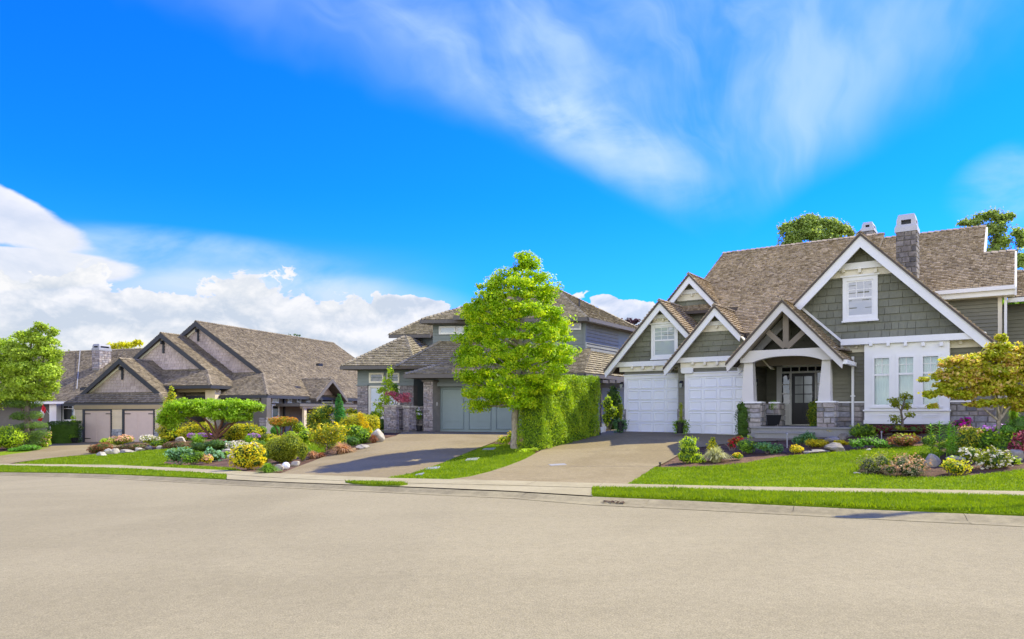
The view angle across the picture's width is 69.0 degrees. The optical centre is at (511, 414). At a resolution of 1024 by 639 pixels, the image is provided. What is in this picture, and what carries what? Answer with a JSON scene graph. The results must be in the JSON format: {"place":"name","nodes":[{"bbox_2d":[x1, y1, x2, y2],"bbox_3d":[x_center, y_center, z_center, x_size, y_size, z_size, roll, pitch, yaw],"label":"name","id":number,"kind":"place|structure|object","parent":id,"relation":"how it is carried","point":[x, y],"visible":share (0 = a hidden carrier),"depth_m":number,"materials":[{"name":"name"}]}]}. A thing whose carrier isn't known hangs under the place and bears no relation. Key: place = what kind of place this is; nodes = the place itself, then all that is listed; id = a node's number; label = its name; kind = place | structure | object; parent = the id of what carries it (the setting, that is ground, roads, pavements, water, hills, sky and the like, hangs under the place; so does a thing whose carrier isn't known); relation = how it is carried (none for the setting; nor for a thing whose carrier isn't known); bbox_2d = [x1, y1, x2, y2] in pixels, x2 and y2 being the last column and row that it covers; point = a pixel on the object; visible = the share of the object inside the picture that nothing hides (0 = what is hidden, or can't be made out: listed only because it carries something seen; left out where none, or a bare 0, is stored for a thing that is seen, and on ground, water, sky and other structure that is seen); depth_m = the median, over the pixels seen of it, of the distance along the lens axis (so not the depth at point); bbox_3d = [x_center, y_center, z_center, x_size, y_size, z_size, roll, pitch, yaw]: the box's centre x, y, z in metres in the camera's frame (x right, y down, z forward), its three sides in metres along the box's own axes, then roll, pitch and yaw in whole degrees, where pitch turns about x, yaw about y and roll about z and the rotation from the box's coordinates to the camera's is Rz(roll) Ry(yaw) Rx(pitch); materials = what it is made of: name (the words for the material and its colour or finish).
{"place":"outdoors","nodes":[
{"label":"outdoors","id":0,"kind":"place"},
{"bbox_2d":[0,441,145,463],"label":"driveway","id":1,"kind":"structure","parent":0,"point":[63,450],"depth_m":40.64,"materials":[{"name":"beige concrete"}]},
{"bbox_2d":[107,339,143,348],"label":"tree","id":2,"kind":"object","parent":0,"point":[127,345],"visible":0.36,"depth_m":71.81,"materials":[{"name":"yellow plant"}]},
{"bbox_2d":[14,447,240,470],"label":"grass","id":3,"kind":"structure","parent":0,"point":[139,458],"depth_m":34.20,"materials":[{"name":"green plant"}]},
{"bbox_2d":[345,481,407,486],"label":"lawn","id":4,"kind":"structure","parent":0,"point":[388,485],"depth_m":17.28,"materials":[{"name":"plant"}]},
{"bbox_2d":[345,479,405,483],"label":"grass","id":5,"kind":"structure","parent":4,"relation":"on","point":[378,482],"depth_m":17.45,"materials":[{"name":"green plant"}]},
{"bbox_2d":[283,431,509,477],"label":"driveway","id":6,"kind":"structure","parent":0,"point":[402,453],"depth_m":25.32,"materials":[{"name":"beige concrete"}]},
{"bbox_2d":[402,406,417,431],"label":"gate pier","id":7,"kind":"structure","parent":6,"relation":"on","point":[409,419],"depth_m":34.49,"materials":[{"name":"stone"}]},
{"bbox_2d":[389,443,534,478],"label":"lawn","id":8,"kind":"structure","parent":0,"point":[473,464],"depth_m":21.34,"materials":[{"name":"green plant"}]},
{"bbox_2d":[449,249,581,448],"bbox_3d":[0.110,-2.162,25.864,4.505,7.025,4.000,0,0,0],"label":"tree","id":9,"kind":"object","parent":8,"relation":"on","point":[511,360],"visible":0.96,"depth_m":24.91,"materials":[{"name":"green plant"}]},
{"bbox_2d":[0,475,1023,638],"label":"road","id":10,"kind":"structure","parent":0,"point":[91,558],"depth_m":8.17,"materials":[{"name":"grey asphalt"}]},
{"bbox_2d":[0,472,1023,526],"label":"kerb","id":11,"kind":"structure","parent":10,"relation":"on","point":[975,519],"depth_m":13.73,"materials":[{"name":"concrete"}]},
{"bbox_2d":[0,430,1023,495],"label":"ground","id":12,"kind":"structure","parent":0,"point":[757,454],"depth_m":20.99,"materials":[{"name":"brown soil"}]},
{"bbox_2d":[0,424,31,448],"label":"shrub","id":13,"kind":"object","parent":12,"relation":"on","point":[10,437],"visible":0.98,"depth_m":43.23,"materials":[{"name":"green plant"}]},
{"bbox_2d":[7,444,41,451],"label":"ground cover","id":14,"kind":"object","parent":12,"relation":"on","point":[26,447],"visible":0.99,"depth_m":42.25,"materials":[{"name":"green plant"}]},
{"bbox_2d":[0,398,51,445],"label":"pine tree","id":15,"kind":"object","parent":12,"relation":"on","point":[35,435],"visible":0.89,"depth_m":43.94,"materials":[{"name":"green plant"}]},
{"bbox_2d":[0,321,69,444],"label":"tree","id":16,"kind":"object","parent":12,"relation":"on","point":[21,371],"visible":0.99,"depth_m":43.64,"materials":[{"name":"green plant"}]},
{"bbox_2d":[46,420,83,443],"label":"hedge","id":17,"kind":"object","parent":12,"relation":"on","point":[61,431],"visible":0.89,"depth_m":46.62,"materials":[{"name":"green plant"}]},
{"bbox_2d":[86,442,112,452],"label":"heather","id":18,"kind":"object","parent":12,"relation":"on","point":[100,446],"visible":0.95,"depth_m":39.01,"materials":[{"name":"orange plant"}]},
{"bbox_2d":[0,464,226,479],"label":"grass","id":19,"kind":"structure","parent":12,"relation":"on","point":[69,469],"depth_m":26.74,"materials":[{"name":"green plant"}]},
{"bbox_2d":[108,434,134,445],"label":"azalea","id":20,"kind":"object","parent":12,"relation":"on","point":[120,440],"visible":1,"depth_m":42.26,"materials":[{"name":"pink plant"}]},
{"bbox_2d":[115,442,149,450],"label":"heather","id":21,"kind":"object","parent":12,"relation":"on","point":[132,446],"visible":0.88,"depth_m":39.02,"materials":[{"name":"brown plant"}]},
{"bbox_2d":[138,434,161,443],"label":"azalea","id":22,"kind":"object","parent":12,"relation":"on","point":[147,438],"visible":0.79,"depth_m":42.34,"materials":[{"name":"white plant"}]},
{"bbox_2d":[154,386,184,440],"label":"conifer","id":23,"kind":"object","parent":12,"relation":"on","point":[169,434],"visible":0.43,"depth_m":45.41,"materials":[{"name":"yellow plant"}]},
{"bbox_2d":[162,441,190,448],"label":"heather","id":24,"kind":"object","parent":12,"relation":"on","point":[168,445],"visible":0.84,"depth_m":39.21,"materials":[{"name":"brown plant"}]},
{"bbox_2d":[0,320,356,441],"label":"house","id":25,"kind":"structure","parent":12,"relation":"on","point":[106,391],"depth_m":49.77,"materials":[{"name":"beige paint"}]},
{"bbox_2d":[62,406,74,421],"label":"window","id":26,"kind":"structure","parent":25,"relation":"in","point":[67,411],"depth_m":56.40,"materials":[{"name":"glass"}]},
{"bbox_2d":[85,411,109,441],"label":"garage door","id":27,"kind":"structure","parent":25,"relation":"in","point":[97,423],"depth_m":47.43,"materials":[{"name":"beige metal"}]},
{"bbox_2d":[124,411,152,441],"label":"garage door","id":28,"kind":"structure","parent":25,"relation":"in","point":[137,423],"depth_m":46.27,"materials":[{"name":"beige metal"}]},
{"bbox_2d":[164,446,192,464],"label":"hydrangea","id":29,"kind":"object","parent":12,"relation":"on","point":[173,455],"visible":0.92,"depth_m":29.31,"materials":[{"name":"plant"}]},
{"bbox_2d":[179,449,203,464],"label":"shrub","id":30,"kind":"object","parent":12,"relation":"on","point":[194,457],"visible":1,"depth_m":28.66,"materials":[{"name":"green plant"}]},
{"bbox_2d":[178,420,214,439],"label":"bush","id":31,"kind":"object","parent":12,"relation":"on","point":[194,428],"visible":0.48,"depth_m":45.30,"materials":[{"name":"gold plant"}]},
{"bbox_2d":[188,439,227,453],"bbox_3d":[-13.853,1.512,34.061,1.955,0.778,1.060,0,0,0],"label":"hellebore","id":32,"kind":"object","parent":12,"relation":"on","point":[203,446],"visible":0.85,"depth_m":33.83,"materials":[{"name":"green plant"}]},
{"bbox_2d":[154,397,265,439],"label":"tree","id":33,"kind":"object","parent":12,"relation":"on","point":[209,408],"visible":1,"depth_m":40.94,"materials":[{"name":"green plant"}]},
{"bbox_2d":[204,446,224,460],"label":"hosta","id":34,"kind":"object","parent":12,"relation":"on","point":[217,455],"visible":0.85,"depth_m":29.82,"materials":[{"name":"green plant"}]},
{"bbox_2d":[221,421,264,440],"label":"cypress","id":35,"kind":"object","parent":12,"relation":"on","point":[236,431],"visible":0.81,"depth_m":42.31,"materials":[{"name":"yellow plant"}]},
{"bbox_2d":[227,438,266,469],"bbox_3d":[-8.832,1.331,24.849,1.267,1.168,0.945,0,0,-23],"label":"spirea","id":36,"kind":"object","parent":12,"relation":"on","point":[247,456],"visible":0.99,"depth_m":24.68,"materials":[{"name":"yellow plant"}]},
{"bbox_2d":[256,463,282,472],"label":"grass clump","id":37,"kind":"object","parent":12,"relation":"on","point":[268,468],"visible":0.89,"depth_m":22.89,"materials":[{"name":"green plant"}]},
{"bbox_2d":[263,433,302,461],"bbox_3d":[-8.339,1.220,26.952,1.570,1.121,1.034,0,0,0],"label":"clipped shrub","id":38,"kind":"object","parent":12,"relation":"on","point":[284,448],"visible":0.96,"depth_m":26.73,"materials":[{"name":"green plant"}]},
{"bbox_2d":[267,416,298,435],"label":"shrub","id":39,"kind":"object","parent":12,"relation":"on","point":[278,421],"visible":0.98,"depth_m":38.80,"materials":[{"name":"orange plant"}]},
{"bbox_2d":[282,428,313,444],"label":"hydrangea","id":40,"kind":"object","parent":12,"relation":"on","point":[303,435],"visible":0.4,"depth_m":32.48,"materials":[{"name":"green plant"}]},
{"bbox_2d":[296,443,309,461],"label":"clipped shrub","id":41,"kind":"object","parent":12,"relation":"on","point":[303,453],"visible":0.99,"depth_m":26.37,"materials":[{"name":"green plant"}]},
{"bbox_2d":[305,402,337,432],"bbox_3d":[-9.730,0.225,38.174,1.725,1.782,1.289,0,0,0],"label":"mountain pine","id":42,"kind":"object","parent":12,"relation":"on","point":[316,416],"visible":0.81,"depth_m":37.91,"materials":[{"name":"green plant"}]},
{"bbox_2d":[307,421,350,453],"bbox_3d":[-6.951,0.897,28.232,1.641,1.285,1.005,0,0,-14],"label":"azalea","id":43,"kind":"object","parent":12,"relation":"on","point":[319,436],"visible":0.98,"depth_m":28.12,"materials":[{"name":"yellow plant"}]},
{"bbox_2d":[332,394,346,427],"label":"conifer","id":44,"kind":"object","parent":12,"relation":"on","point":[339,414],"visible":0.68,"depth_m":43.82,"materials":[{"name":"green plant"}]},
{"bbox_2d":[327,442,356,453],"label":"grass clump","id":45,"kind":"object","parent":12,"relation":"on","point":[340,448],"visible":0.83,"depth_m":27.24,"materials":[{"name":"orange plant"}]},
{"bbox_2d":[338,413,379,435],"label":"clipped shrub","id":46,"kind":"object","parent":12,"relation":"on","point":[352,420],"visible":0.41,"depth_m":32.65,"materials":[{"name":"yellow plant"}]},
{"bbox_2d":[345,424,374,443],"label":"shrub","id":47,"kind":"object","parent":12,"relation":"on","point":[362,434],"visible":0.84,"depth_m":29.95,"materials":[{"name":"green plant"}]},
{"bbox_2d":[372,365,396,417],"bbox_3d":[-6.019,-1.021,35.081,1.244,2.600,0.693,0,0,0],"label":"tree","id":48,"kind":"object","parent":12,"relation":"on","point":[390,372],"visible":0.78,"depth_m":35.05,"materials":[{"name":"green plant"}]},
{"bbox_2d":[382,405,407,432],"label":"gate pier","id":49,"kind":"structure","parent":12,"relation":"on","point":[392,421],"depth_m":34.16,"materials":[{"name":"stone"}]},
{"bbox_2d":[385,390,411,404],"bbox_3d":[-5.251,-0.742,34.609,1.308,0.739,0.650,0,0,0],"label":"dwarf maple","id":50,"kind":"object","parent":49,"relation":"on","point":[399,397],"visible":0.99,"depth_m":34.54,"materials":[{"name":"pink plant"}]},
{"bbox_2d":[227,474,592,495],"bbox_3d":[-3.702,1.714,18.562,13.348,0.273,1.703,0,0,34],"label":"driveway apron","id":51,"kind":"object","parent":12,"relation":"on","point":[569,490],"visible":0.9,"depth_m":16.26,"materials":[{"name":"concrete"}]},
{"bbox_2d":[340,288,636,431],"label":"house","id":52,"kind":"structure","parent":12,"relation":"on","point":[418,355],"depth_m":36.43,"materials":[{"name":"grey paint"}]},
{"bbox_2d":[368,386,383,418],"bbox_3d":[-6.800,-0.596,37.356,0.815,1.659,0.045,0,0,7],"label":"window","id":53,"kind":"structure","parent":52,"relation":"in","point":[372,395],"depth_m":37.38,"materials":[{"name":"white glass"}]},
{"bbox_2d":[369,373,383,382],"bbox_3d":[-6.800,-1.822,37.356,0.767,0.514,0.045,0,0,7],"label":"window","id":54,"kind":"structure","parent":52,"relation":"in","point":[371,380],"depth_m":37.36,"materials":[{"name":"glass"}]},
{"bbox_2d":[439,326,455,334],"bbox_3d":[-3.183,-4.139,36.722,0.863,0.402,0.045,0,0,7],"label":"window","id":55,"kind":"structure","parent":52,"relation":"in","point":[442,329],"depth_m":36.73,"materials":[{"name":"glass"}]},
{"bbox_2d":[440,386,512,431],"bbox_3d":[-1.490,-0.238,35.005,3.909,2.136,0.082,0,0,7],"label":"garage door","id":56,"kind":"structure","parent":52,"relation":"in","point":[453,417],"depth_m":35.08,"materials":[{"name":"grey metal"}]},
{"bbox_2d":[516,373,601,449],"bbox_3d":[1.801,-0.136,27.263,1.320,2.798,4.804,0,0,31],"label":"hedge","id":57,"kind":"object","parent":12,"relation":"on","point":[566,415],"visible":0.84,"depth_m":26.28,"materials":[{"name":"green plant"}]},
{"bbox_2d":[601,396,618,430],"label":"shrub","id":58,"kind":"object","parent":12,"relation":"on","point":[609,409],"visible":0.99,"depth_m":32.91,"materials":[{"name":"green plant"}]},
{"bbox_2d":[598,380,623,429],"bbox_3d":[4.501,-0.353,35.865,1.987,2.507,3.169,0,0,30],"label":"pergola","id":59,"kind":"object","parent":12,"relation":"on","point":[608,383],"visible":0.45,"depth_m":35.13,"materials":[{"name":"wood"}]},
{"bbox_2d":[606,385,623,429],"bbox_3d":[4.841,-0.164,35.031,0.922,2.387,0.714,0,0,-19],"label":"laurel","id":60,"kind":"object","parent":12,"relation":"on","point":[613,394],"visible":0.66,"depth_m":34.87,"materials":[{"name":"green plant"}]},
{"bbox_2d":[677,436,706,462],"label":"shrub","id":61,"kind":"object","parent":12,"relation":"on","point":[688,451],"visible":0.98,"depth_m":20.31,"materials":[{"name":"green plant"}]},
{"bbox_2d":[701,446,731,461],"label":"grass clump","id":62,"kind":"object","parent":12,"relation":"on","point":[715,454],"visible":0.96,"depth_m":20.18,"materials":[{"name":"yellow plant"}]},
{"bbox_2d":[724,436,743,450],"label":"azalea","id":63,"kind":"object","parent":12,"relation":"on","point":[732,441],"visible":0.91,"depth_m":22.10,"materials":[{"name":"red plant"}]},
{"bbox_2d":[734,401,750,436],"bbox_3d":[7.859,0.203,25.288,0.684,1.427,0.626,0,0,0],"label":"columnar yew","id":64,"kind":"object","parent":12,"relation":"on","point":[741,425],"visible":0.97,"depth_m":25.15,"materials":[{"name":"green plant"}]},
{"bbox_2d":[735,435,756,453],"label":"boxwood","id":65,"kind":"object","parent":12,"relation":"on","point":[746,446],"visible":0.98,"depth_m":21.26,"materials":[{"name":"green plant"}]},
{"bbox_2d":[753,441,783,453],"bbox_3d":[7.231,0.971,20.981,0.854,0.420,0.481,0,0,0],"label":"juniper","id":66,"kind":"object","parent":12,"relation":"on","point":[765,447],"visible":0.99,"depth_m":20.89,"materials":[{"name":"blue plant"}]},
{"bbox_2d":[791,430,817,443],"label":"juniper","id":67,"kind":"object","parent":12,"relation":"on","point":[805,436],"visible":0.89,"depth_m":22.17,"materials":[{"name":"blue plant"}]},
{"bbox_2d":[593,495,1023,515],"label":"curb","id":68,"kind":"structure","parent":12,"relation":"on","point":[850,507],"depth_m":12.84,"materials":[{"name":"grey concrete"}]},
{"bbox_2d":[591,485,1023,513],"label":"grass","id":69,"kind":"structure","parent":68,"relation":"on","point":[1009,503],"depth_m":13.62,"materials":[{"name":"green plant"}]},
{"bbox_2d":[805,399,817,425],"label":"columnar yew","id":70,"kind":"object","parent":12,"relation":"on","point":[812,414],"visible":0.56,"depth_m":25.61,"materials":[{"name":"green plant"}]},
{"bbox_2d":[603,213,1023,437],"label":"house","id":71,"kind":"structure","parent":12,"relation":"on","point":[865,323],"depth_m":25.58,"materials":[{"name":"grey"}]},
{"bbox_2d":[627,378,677,431],"bbox_3d":[5.593,-0.336,29.573,2.195,2.171,0.072,0,0,34],"label":"garage door","id":72,"kind":"structure","parent":71,"relation":"in","point":[652,403],"depth_m":29.57,"materials":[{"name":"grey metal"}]},
{"bbox_2d":[649,322,677,359],"bbox_3d":[5.976,-2.870,29.219,1.226,1.453,0.090,0,0,34],"label":"window","id":73,"kind":"structure","parent":71,"relation":"in","point":[666,345],"depth_m":29.27,"materials":[{"name":"white glass"}]},
{"bbox_2d":[688,375,742,434],"bbox_3d":[7.609,-0.318,27.475,2.290,2.169,0.072,0,0,34],"label":"garage door","id":74,"kind":"structure","parent":71,"relation":"in","point":[713,401],"depth_m":27.54,"materials":[{"name":"grey metal"}]},
{"bbox_2d":[765,415,781,425],"bbox_3d":[8.938,0.206,25.662,0.524,0.365,0.524,0,0,0],"label":"planter","id":75,"kind":"object","parent":71,"relation":"on","point":[772,420],"visible":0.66,"depth_m":25.44,"materials":[{"name":"black paint"}]},
{"bbox_2d":[792,373,814,424],"bbox_3d":[10.866,-0.576,27.757,0.829,1.916,0.065,0,0,34],"label":"front door","id":76,"kind":"structure","parent":71,"relation":"in","point":[803,384],"depth_m":27.76,"materials":[{"name":"black paint"}]},
{"bbox_2d":[840,273,879,322],"bbox_3d":[11.457,-3.821,24.521,1.176,1.543,0.090,0,0,34],"label":"window","id":77,"kind":"structure","parent":71,"relation":"in","point":[863,282],"depth_m":24.52,"materials":[{"name":"white glass"}]},
{"bbox_2d":[870,355,892,407],"bbox_3d":[11.914,-1.035,23.973,0.661,1.680,0.278,0,0,34],"label":"window","id":78,"kind":"structure","parent":71,"relation":"in","point":[881,365],"depth_m":24.03,"materials":[{"name":"white glass"}]},
{"bbox_2d":[895,354,916,407],"bbox_3d":[12.485,-1.035,23.584,0.642,1.680,0.278,0,0,34],"label":"window","id":79,"kind":"structure","parent":71,"relation":"in","point":[905,364],"depth_m":23.64,"materials":[{"name":"white glass"}]},
{"bbox_2d":[919,353,942,407],"bbox_3d":[13.049,-1.035,23.201,0.649,1.680,0.278,0,0,34],"label":"window","id":80,"kind":"structure","parent":71,"relation":"in","point":[928,362],"depth_m":23.26,"materials":[{"name":"white glass"}]},
{"bbox_2d":[805,439,829,446],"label":"flower clump","id":81,"kind":"object","parent":12,"relation":"on","point":[817,442],"visible":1,"depth_m":21.39,"materials":[{"name":"yellow plant"}]},
{"bbox_2d":[628,445,1023,490],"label":"lawn","id":82,"kind":"structure","parent":12,"relation":"on","point":[944,484],"depth_m":17.07,"materials":[{"name":"green plant"}]},
{"bbox_2d":[824,442,844,451],"bbox_3d":[8.907,0.930,20.543,0.529,0.307,0.412,0,0,35],"label":"rock","id":83,"kind":"object","parent":12,"relation":"on","point":[835,446],"visible":0.86,"depth_m":20.43,"materials":[{"name":"white stone"}]},
{"bbox_2d":[847,422,877,436],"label":"rhododendron","id":84,"kind":"object","parent":12,"relation":"on","point":[860,430],"visible":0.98,"depth_m":22.76,"materials":[{"name":"green plant"}]},
{"bbox_2d":[848,435,893,448],"bbox_3d":[9.965,0.794,20.570,1.309,0.452,0.482,0,0,0],"label":"juniper","id":85,"kind":"object","parent":12,"relation":"on","point":[866,440],"visible":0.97,"depth_m":20.48,"materials":[{"name":"green plant"}]},
{"bbox_2d":[851,450,900,473],"bbox_3d":[8.606,1.129,17.616,0.938,0.675,1.015,0,0,-36],"label":"heather","id":86,"kind":"object","parent":12,"relation":"on","point":[869,465],"visible":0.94,"depth_m":17.52,"materials":[{"name":"green plant"}]},
{"bbox_2d":[887,391,915,434],"bbox_3d":[11.732,0.072,22.427,0.732,1.536,0.757,0,0,-45],"label":"bonsai tree","id":87,"kind":"object","parent":12,"relation":"on","point":[893,402],"visible":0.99,"depth_m":22.38,"materials":[{"name":"green plant"}]},
{"bbox_2d":[886,433,921,446],"bbox_3d":[10.739,0.730,20.400,0.929,0.458,0.788,0,0,0],"label":"spirea","id":88,"kind":"object","parent":12,"relation":"on","point":[906,439],"visible":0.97,"depth_m":20.27,"materials":[{"name":"orange plant"}]},
{"bbox_2d":[878,452,931,476],"bbox_3d":[9.066,1.205,17.124,1.223,0.667,0.807,0,0,0],"label":"heather","id":89,"kind":"object","parent":12,"relation":"on","point":[910,467],"visible":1,"depth_m":17.08,"materials":[{"name":"pink plant"}]},
{"bbox_2d":[872,424,938,435],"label":"barberry hedge","id":90,"kind":"object","parent":12,"relation":"on","point":[918,430],"visible":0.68,"depth_m":22.83,"materials":[{"name":"red plant"}]},
{"bbox_2d":[924,454,940,466],"bbox_3d":[10.153,1.132,17.988,0.432,0.358,0.270,0,0,0],"label":"rock","id":91,"kind":"object","parent":12,"relation":"on","point":[935,460],"visible":0.84,"depth_m":17.92,"materials":[{"name":"grey stone"}]},
{"bbox_2d":[920,421,956,457],"bbox_3d":[10.608,0.675,18.461,1.020,1.018,0.671,0,0,0],"label":"lily","id":92,"kind":"object","parent":12,"relation":"on","point":[937,444],"visible":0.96,"depth_m":18.45,"materials":[{"name":"green plant"}]},
{"bbox_2d":[941,425,962,455],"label":"lily","id":93,"kind":"object","parent":12,"relation":"on","point":[954,447],"visible":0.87,"depth_m":18.45,"materials":[{"name":"green plant"}]},
{"bbox_2d":[939,455,972,475],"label":"shrub","id":94,"kind":"object","parent":12,"relation":"on","point":[954,467],"visible":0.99,"depth_m":16.97,"materials":[{"name":"yellow plant"}]},
{"bbox_2d":[948,417,971,436],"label":"rhododendron","id":95,"kind":"object","parent":12,"relation":"on","point":[964,421],"visible":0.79,"depth_m":21.08,"materials":[{"name":"purple plant"}]},
{"bbox_2d":[946,426,981,454],"bbox_3d":[11.514,0.692,18.899,0.934,0.785,0.542,0,0,0],"label":"shrub","id":96,"kind":"object","parent":12,"relation":"on","point":[969,437],"visible":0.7,"depth_m":18.82,"materials":[{"name":"green plant"}]},
{"bbox_2d":[916,333,1023,433],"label":"tree","id":97,"kind":"object","parent":12,"relation":"on","point":[973,370],"visible":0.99,"depth_m":19.31,"materials":[{"name":"yellow plant"}]},
{"bbox_2d":[958,445,1014,469],"bbox_3d":[11.086,1.033,17.414,1.336,0.654,0.602,0,0,0],"label":"shrub","id":98,"kind":"object","parent":12,"relation":"on","point":[991,459],"visible":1,"depth_m":17.30,"materials":[{"name":"white plant"}]},
{"bbox_2d":[971,431,1016,449],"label":"shrub","id":99,"kind":"object","parent":12,"relation":"on","point":[988,439],"visible":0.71,"depth_m":19.03,"materials":[{"name":"green plant"}]},
{"bbox_2d":[997,415,1023,434],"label":"shrub","id":100,"kind":"object","parent":12,"relation":"on","point":[1016,424],"visible":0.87,"depth_m":19.11,"materials":[{"name":"green plant"}]},
{"bbox_2d":[1006,430,1023,451],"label":"dwarf maple","id":101,"kind":"object","parent":12,"relation":"on","point":[1017,442],"visible":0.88,"depth_m":18.04,"materials":[{"name":"pink plant"}]},
{"bbox_2d":[0,0,1023,357],"label":"sky","id":102,"kind":"structure","parent":0,"point":[348,174],"materials":[{"name":"blue"}]},
{"bbox_2d":[2,464,1023,495],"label":"pavement","id":103,"kind":"structure","parent":0,"point":[435,481],"depth_m":17.10,"materials":[{"name":"grey concrete"}]},
{"bbox_2d":[455,429,826,483],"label":"driveway","id":104,"kind":"structure","parent":0,"point":[611,456],"depth_m":21.90,"materials":[{"name":"beige concrete"}]},
{"bbox_2d":[776,211,856,244],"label":"tree","id":105,"kind":"object","parent":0,"point":[809,227],"visible":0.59,"depth_m":47.67,"materials":[{"name":"green plant"}]},
{"bbox_2d":[955,206,1023,268],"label":"tree","id":106,"kind":"object","parent":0,"point":[997,227],"visible":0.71,"depth_m":43.78,"materials":[{"name":"green plant"}]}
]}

